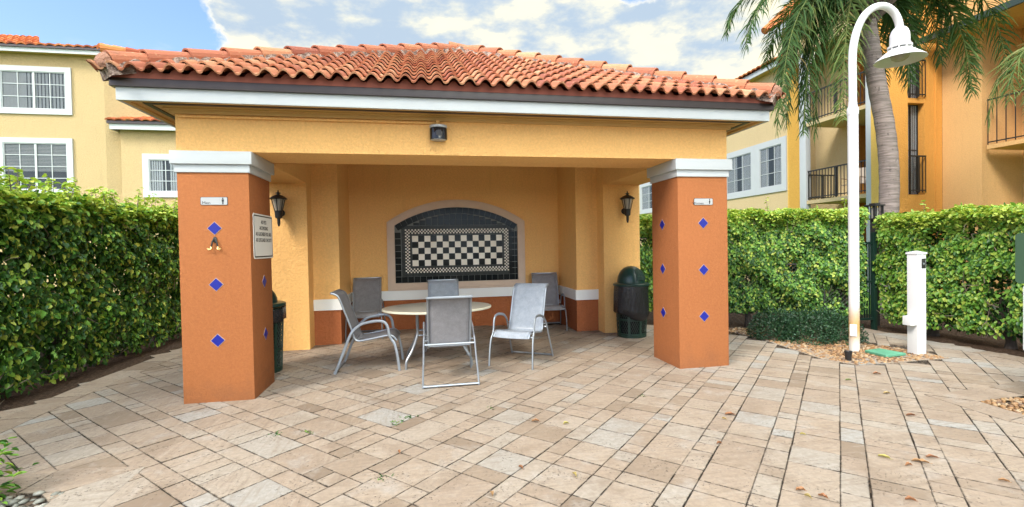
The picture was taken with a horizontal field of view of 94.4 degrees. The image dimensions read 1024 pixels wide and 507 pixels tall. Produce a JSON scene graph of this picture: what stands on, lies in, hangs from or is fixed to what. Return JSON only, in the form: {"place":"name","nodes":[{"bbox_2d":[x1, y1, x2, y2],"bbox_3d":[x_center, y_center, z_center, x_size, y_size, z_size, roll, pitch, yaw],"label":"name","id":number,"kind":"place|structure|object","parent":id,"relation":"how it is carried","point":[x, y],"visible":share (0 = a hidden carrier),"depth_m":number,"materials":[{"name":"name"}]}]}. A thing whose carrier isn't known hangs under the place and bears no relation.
{"place":"outdoors","nodes":[
{"label":"outdoors","id":0,"kind":"place"},
{"bbox_2d":[0,317,141,377],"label":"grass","id":1,"kind":"structure","parent":0,"point":[51,352],"depth_m":7.57,"materials":[{"name":"green plant"}]},
{"bbox_2d":[0,34,177,297],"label":"apartment building","id":2,"kind":"structure","parent":0,"point":[64,113],"depth_m":15.57,"materials":[{"name":"beige paint"}]},
{"bbox_2d":[0,65,72,114],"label":"window","id":3,"kind":"structure","parent":2,"relation":"in","point":[42,90],"depth_m":15.37,"materials":[{"name":"white paint"}]},
{"bbox_2d":[0,137,74,192],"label":"window","id":4,"kind":"structure","parent":2,"relation":"in","point":[54,157],"depth_m":15.42,"materials":[{"name":"white paint"}]},
{"bbox_2d":[142,154,177,196],"bbox_3d":[-11.703,-2.630,16.034,1.370,1.460,0.049,-1,1,-10],"label":"window","id":5,"kind":"structure","parent":2,"relation":"in","point":[159,176],"depth_m":16.01,"materials":[{"name":"white paint"}]},
{"bbox_2d":[0,303,180,387],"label":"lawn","id":6,"kind":"structure","parent":0,"point":[54,353],"depth_m":7.85,"materials":[{"name":"green plant"}]},
{"bbox_2d":[0,0,814,78],"label":"sky","id":7,"kind":"structure","parent":0,"point":[664,35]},
{"bbox_2d":[0,324,1023,506],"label":"pavement","id":8,"kind":"structure","parent":0,"point":[142,434],"depth_m":4.07,"materials":[{"name":"stone"}]},
{"bbox_2d":[272,290,285,372],"bbox_3d":[-3.303,0.995,6.258,0.604,1.136,0.604,-1,1,-10],"label":"trash can","id":9,"kind":"object","parent":8,"relation":"on","point":[279,311],"visible":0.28,"depth_m":6.22,"materials":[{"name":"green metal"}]},
{"bbox_2d":[345,277,385,340],"bbox_3d":[-2.674,0.988,8.694,0.659,1.048,0.869,-1,1,-11],"label":"patio chair","id":10,"kind":"object","parent":8,"relation":"on","point":[367,300],"visible":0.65,"depth_m":8.91,"materials":[{"name":"silver metal"}]},
{"bbox_2d":[330,289,403,374],"bbox_3d":[-1.934,1.012,6.415,0.869,1.048,0.659,-1,1,-9],"label":"patio chair","id":11,"kind":"object","parent":8,"relation":"on","point":[359,335],"visible":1,"depth_m":6.34,"materials":[{"name":"silver metal"}]},
{"bbox_2d":[86,41,785,403],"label":"pavilion","id":12,"kind":"structure","parent":8,"relation":"on","point":[534,163],"depth_m":5.96,"materials":[{"name":"orange paint"}]},
{"bbox_2d":[200,197,227,204],"bbox_3d":[-3.141,-0.553,5.003,0.264,0.086,0.008,-1,1,-10],"label":"restroom sign","id":13,"kind":"object","parent":12,"relation":"attached to","point":[213,200],"visible":1,"depth_m":5.00,"materials":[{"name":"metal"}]},
{"bbox_2d":[207,237,220,250],"bbox_3d":[-3.131,-0.104,4.992,0.140,0.147,0.044,-1,1,-10],"label":"hook","id":14,"kind":"object","parent":12,"relation":"attached to","point":[214,239],"visible":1,"depth_m":4.99,"materials":[{"name":"metal"}]},
{"bbox_2d":[253,213,272,258],"bbox_3d":[-2.868,-0.195,5.479,0.008,0.504,0.654,-1,1,-10],"label":"rules sign","id":15,"kind":"object","parent":12,"relation":"attached to","point":[262,237],"visible":1,"depth_m":5.43,"materials":[{"name":"white metal"}]},
{"bbox_2d":[270,190,286,225],"bbox_3d":[-3.618,-0.700,7.351,0.264,0.560,0.268,-1,1,-10],"label":"wall lantern","id":16,"kind":"object","parent":12,"relation":"attached to","point":[278,201],"depth_m":7.30,"materials":[{"name":"black paint"}]},
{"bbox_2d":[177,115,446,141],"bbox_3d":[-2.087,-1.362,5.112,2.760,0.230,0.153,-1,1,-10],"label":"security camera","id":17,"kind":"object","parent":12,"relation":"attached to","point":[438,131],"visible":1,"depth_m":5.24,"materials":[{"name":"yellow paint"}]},
{"bbox_2d":[430,127,446,139],"bbox_3d":[-0.828,-1.346,5.344,0.194,0.127,0.146,-1,1,-10],"label":"lens window","id":18,"kind":"structure","parent":17,"relation":"in","point":[433,135],"depth_m":5.28,"materials":[{"name":"grey glass"}]},
{"bbox_2d":[620,191,634,222],"bbox_3d":[2.041,-0.824,8.394,0.264,0.560,0.268,-1,1,-10],"label":"wall lantern","id":19,"kind":"object","parent":12,"relation":"attached to","point":[627,199],"depth_m":8.34,"materials":[{"name":"black paint"}]},
{"bbox_2d":[693,198,712,204],"bbox_3d":[2.421,-0.658,6.028,0.286,0.086,0.008,-1,1,-10],"label":"restroom sign","id":20,"kind":"object","parent":12,"relation":"attached to","point":[703,201],"visible":1,"depth_m":6.03,"materials":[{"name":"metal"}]},
{"bbox_2d":[382,302,490,369],"bbox_3d":[-1.029,1.122,6.598,1.500,0.776,1.140,-1,1,-10],"label":"patio table","id":21,"kind":"object","parent":8,"relation":"on","point":[417,309],"visible":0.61,"depth_m":6.36,"materials":[{"name":"beige metal"}]},
{"bbox_2d":[425,279,458,351],"bbox_3d":[-1.099,0.975,7.734,0.659,1.048,0.869,-1,1,-10],"label":"patio chair","id":22,"kind":"object","parent":8,"relation":"on","point":[443,287],"visible":0.24,"depth_m":8.03,"materials":[{"name":"silver metal"}]},
{"bbox_2d":[422,295,479,388],"bbox_3d":[-0.776,1.001,5.795,0.659,1.048,0.869,-1,1,-11],"label":"patio chair","id":23,"kind":"object","parent":8,"relation":"on","point":[449,322],"visible":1,"depth_m":5.54,"materials":[{"name":"silver metal"}]},
{"bbox_2d":[488,283,553,369],"bbox_3d":[0.134,0.971,6.586,0.659,1.048,0.870,-1,1,23],"label":"patio chair","id":24,"kind":"object","parent":8,"relation":"on","point":[527,319],"visible":1,"depth_m":6.77,"materials":[{"name":"grey fabric"}]},
{"bbox_2d":[531,272,567,330],"bbox_3d":[0.680,0.917,9.205,0.659,1.048,0.869,-1,1,-3],"label":"patio chair","id":25,"kind":"object","parent":8,"relation":"on","point":[552,302],"visible":0.69,"depth_m":9.45,"materials":[{"name":"grey fabric"}]},
{"bbox_2d":[613,266,649,338],"bbox_3d":[2.069,0.821,8.216,0.622,1.216,0.617,-1,1,-10],"label":"trash can","id":26,"kind":"object","parent":8,"relation":"on","point":[631,301],"visible":1,"depth_m":7.99,"materials":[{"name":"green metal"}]},
{"bbox_2d":[635,269,644,280],"bbox_3d":[2.186,0.365,8.076,0.117,0.189,0.291,0,1,45],"label":"push door","id":27,"kind":"structure","parent":26,"relation":"in","point":[640,276],"depth_m":8.02,"materials":[{"name":"green plastic"}]},
{"bbox_2d":[912,458,932,463],"bbox_3d":[2.913,1.473,3.371,0.117,0.026,0.041,-1,1,25],"label":"fallen leaf","id":28,"kind":"object","parent":8,"relation":"on","point":[917,459],"visible":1,"depth_m":3.37,"materials":[{"name":"beige plant"}]},
{"bbox_2d":[0,310,1023,410],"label":"ground","id":29,"kind":"structure","parent":0,"point":[991,343],"depth_m":7.40,"materials":[{"name":"soil"}]},
{"bbox_2d":[0,166,181,403],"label":"hedge","id":30,"kind":"object","parent":29,"relation":"on","point":[39,224],"visible":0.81,"depth_m":6.32,"materials":[{"name":"green plant"}]},
{"bbox_2d":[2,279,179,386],"bbox_3d":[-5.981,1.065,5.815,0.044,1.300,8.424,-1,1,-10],"label":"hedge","id":31,"kind":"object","parent":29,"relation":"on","point":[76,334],"visible":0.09,"depth_m":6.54,"materials":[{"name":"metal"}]},
{"bbox_2d":[648,263,848,323],"bbox_3d":[4.301,0.815,9.271,4.141,1.300,0.042,-1,1,19],"label":"hedge","id":32,"kind":"object","parent":29,"relation":"on","point":[791,264],"visible":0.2,"depth_m":8.91,"materials":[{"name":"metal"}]},
{"bbox_2d":[639,197,869,326],"bbox_3d":[4.512,0.184,9.577,4.601,2.504,1.325,-1,1,19],"label":"hedge","id":33,"kind":"object","parent":29,"relation":"on","point":[813,237],"visible":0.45,"depth_m":8.88,"materials":[{"name":"green plant"}]},
{"bbox_2d":[729,327,947,364],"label":"pebbles","id":34,"kind":"object","parent":29,"relation":"on","point":[835,351],"visible":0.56,"depth_m":6.80,"materials":[{"name":"beige gravel"}]},
{"bbox_2d":[746,306,869,345],"bbox_3d":[4.830,1.146,7.766,1.723,0.522,1.389,-1,1,-10],"label":"shrub","id":35,"kind":"object","parent":34,"relation":"on","point":[792,328],"visible":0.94,"depth_m":7.58,"materials":[{"name":"green plant"}]},
{"bbox_2d":[844,350,852,360],"bbox_3d":[4.443,1.360,6.269,0.096,0.146,0.095,-1,1,10],"label":"ground uplight","id":36,"kind":"object","parent":34,"relation":"on","point":[848,355],"visible":0.88,"depth_m":6.24,"materials":[{"name":"black paint"}]},
{"bbox_2d":[865,348,905,356],"bbox_3d":[5.130,1.366,6.538,0.358,0.035,0.358,-1,1,-10],"label":"valve cover","id":37,"kind":"object","parent":34,"relation":"on","point":[884,352],"visible":1,"depth_m":6.46,"materials":[{"name":"green plastic"}]},
{"bbox_2d":[847,2,927,351],"bbox_3d":[5.388,-1.106,6.878,1.209,5.021,0.624,-1,1,-10],"label":"lamp post","id":38,"kind":"object","parent":34,"relation":"on","point":[902,50],"visible":0.99,"depth_m":6.76,"materials":[{"name":"white metal"}]},
{"bbox_2d":[903,251,926,354],"bbox_3d":[5.541,0.685,6.544,0.257,1.445,0.164,-1,1,-10],"label":"utility post","id":39,"kind":"object","parent":34,"relation":"on","point":[914,319],"visible":0.93,"depth_m":6.49,"materials":[{"name":"white plastic"}]},
{"bbox_2d":[860,232,876,329],"bbox_3d":[6.422,0.526,8.652,0.490,1.820,0.070,-1,1,-10],"label":"post","id":40,"kind":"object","parent":29,"relation":"on","point":[871,248],"depth_m":8.66,"materials":[{"name":"green metal"}]},
{"bbox_2d":[864,203,884,325],"bbox_3d":[6.905,0.208,9.026,0.230,2.325,0.230,-1,1,-10],"label":"post lantern","id":41,"kind":"object","parent":29,"relation":"on","point":[874,210],"visible":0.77,"depth_m":8.99,"materials":[{"name":"metal"}]},
{"bbox_2d":[872,200,1023,349],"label":"hedge","id":42,"kind":"object","parent":29,"relation":"on","point":[985,253],"visible":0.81,"depth_m":7.40,"materials":[{"name":"green plant"}]},
{"bbox_2d":[1015,233,1023,349],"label":"notice sign","id":43,"kind":"object","parent":29,"relation":"on","point":[1019,257],"visible":1,"depth_m":4.45,"materials":[{"name":"green metal"}]},
{"bbox_2d":[2,333,1023,506],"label":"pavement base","id":44,"kind":"object","parent":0,"point":[29,504],"visible":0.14,"depth_m":3.61,"materials":[{"name":"grey concrete"}]},
{"bbox_2d":[0,490,63,506],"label":"pebbles","id":45,"kind":"object","parent":44,"relation":"on","point":[16,501],"visible":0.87,"depth_m":3.08,"materials":[{"name":"white stone"}]},
{"bbox_2d":[0,437,38,503],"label":"young plant","id":46,"kind":"object","parent":45,"relation":"on","point":[5,444],"visible":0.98,"depth_m":3.16,"materials":[{"name":"green plant"}]},
{"bbox_2d":[981,397,1023,414],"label":"pebbles","id":47,"kind":"object","parent":44,"relation":"on","point":[1016,404],"visible":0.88,"depth_m":4.53,"materials":[{"name":"beige gravel"}]},
{"bbox_2d":[639,0,1023,293],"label":"apartment building","id":48,"kind":"structure","parent":0,"point":[951,152],"depth_m":14.04,"materials":[{"name":"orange paint"}]},
{"bbox_2d":[640,182,651,213],"bbox_3d":[8.202,-3.329,27.809,0.048,1.850,3.070,-1,1,-10],"label":"window","id":49,"kind":"structure","parent":48,"relation":"in","point":[645,189],"depth_m":28.56,"materials":[{"name":"white paint"}]},
{"bbox_2d":[727,145,754,199],"bbox_3d":[9.615,-3.367,20.137,0.048,2.010,2.070,-1,1,-10],"label":"window","id":50,"kind":"structure","parent":48,"relation":"in","point":[741,179],"depth_m":19.93,"materials":[{"name":"white paint"}]},
{"bbox_2d":[755,136,786,194],"bbox_3d":[9.958,-3.342,18.279,0.048,2.010,1.650,-1,1,-10],"label":"window","id":51,"kind":"structure","parent":48,"relation":"in","point":[770,156],"depth_m":18.25,"materials":[{"name":"white paint"}]},
{"bbox_2d":[908,105,917,194],"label":"window","id":52,"kind":"structure","parent":48,"relation":"in","point":[912,109],"depth_m":14.16,"materials":[{"name":"grey glass"}]},
{"bbox_2d":[908,24,917,97],"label":"window","id":53,"kind":"structure","parent":48,"relation":"in","point":[910,96],"depth_m":14.12,"materials":[{"name":"black glass"}]},
{"bbox_2d":[942,157,942,192],"bbox_3d":[13.506,-2.964,15.623,0.030,2.100,1.700,-1,1,-10],"label":"window","id":54,"kind":"structure","parent":48,"relation":"in","point":[942,157],"depth_m":15.03,"materials":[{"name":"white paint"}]},
{"bbox_2d":[651,281,1022,324],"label":"hedge","id":55,"kind":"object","parent":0,"point":[870,303],"depth_m":12.06,"materials":[{"name":"green plant"}]},
{"bbox_2d":[720,0,1021,314],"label":"palm tree","id":56,"kind":"object","parent":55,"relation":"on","point":[807,18],"visible":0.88,"depth_m":10.39,"materials":[{"name":"green plant"}]},
{"bbox_2d":[983,44,1023,134],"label":"palm tree","id":57,"kind":"object","parent":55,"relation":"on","point":[1011,61],"visible":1,"depth_m":9.12,"materials":[{"name":"green plant"}]},
{"bbox_2d":[840,167,865,196],"bbox_3d":[11.133,-2.317,15.411,0.667,0.986,0.572,-2,1,-30],"label":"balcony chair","id":58,"kind":"object","parent":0,"point":[859,178],"visible":0.23,"depth_m":15.40,"materials":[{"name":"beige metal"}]}
]}

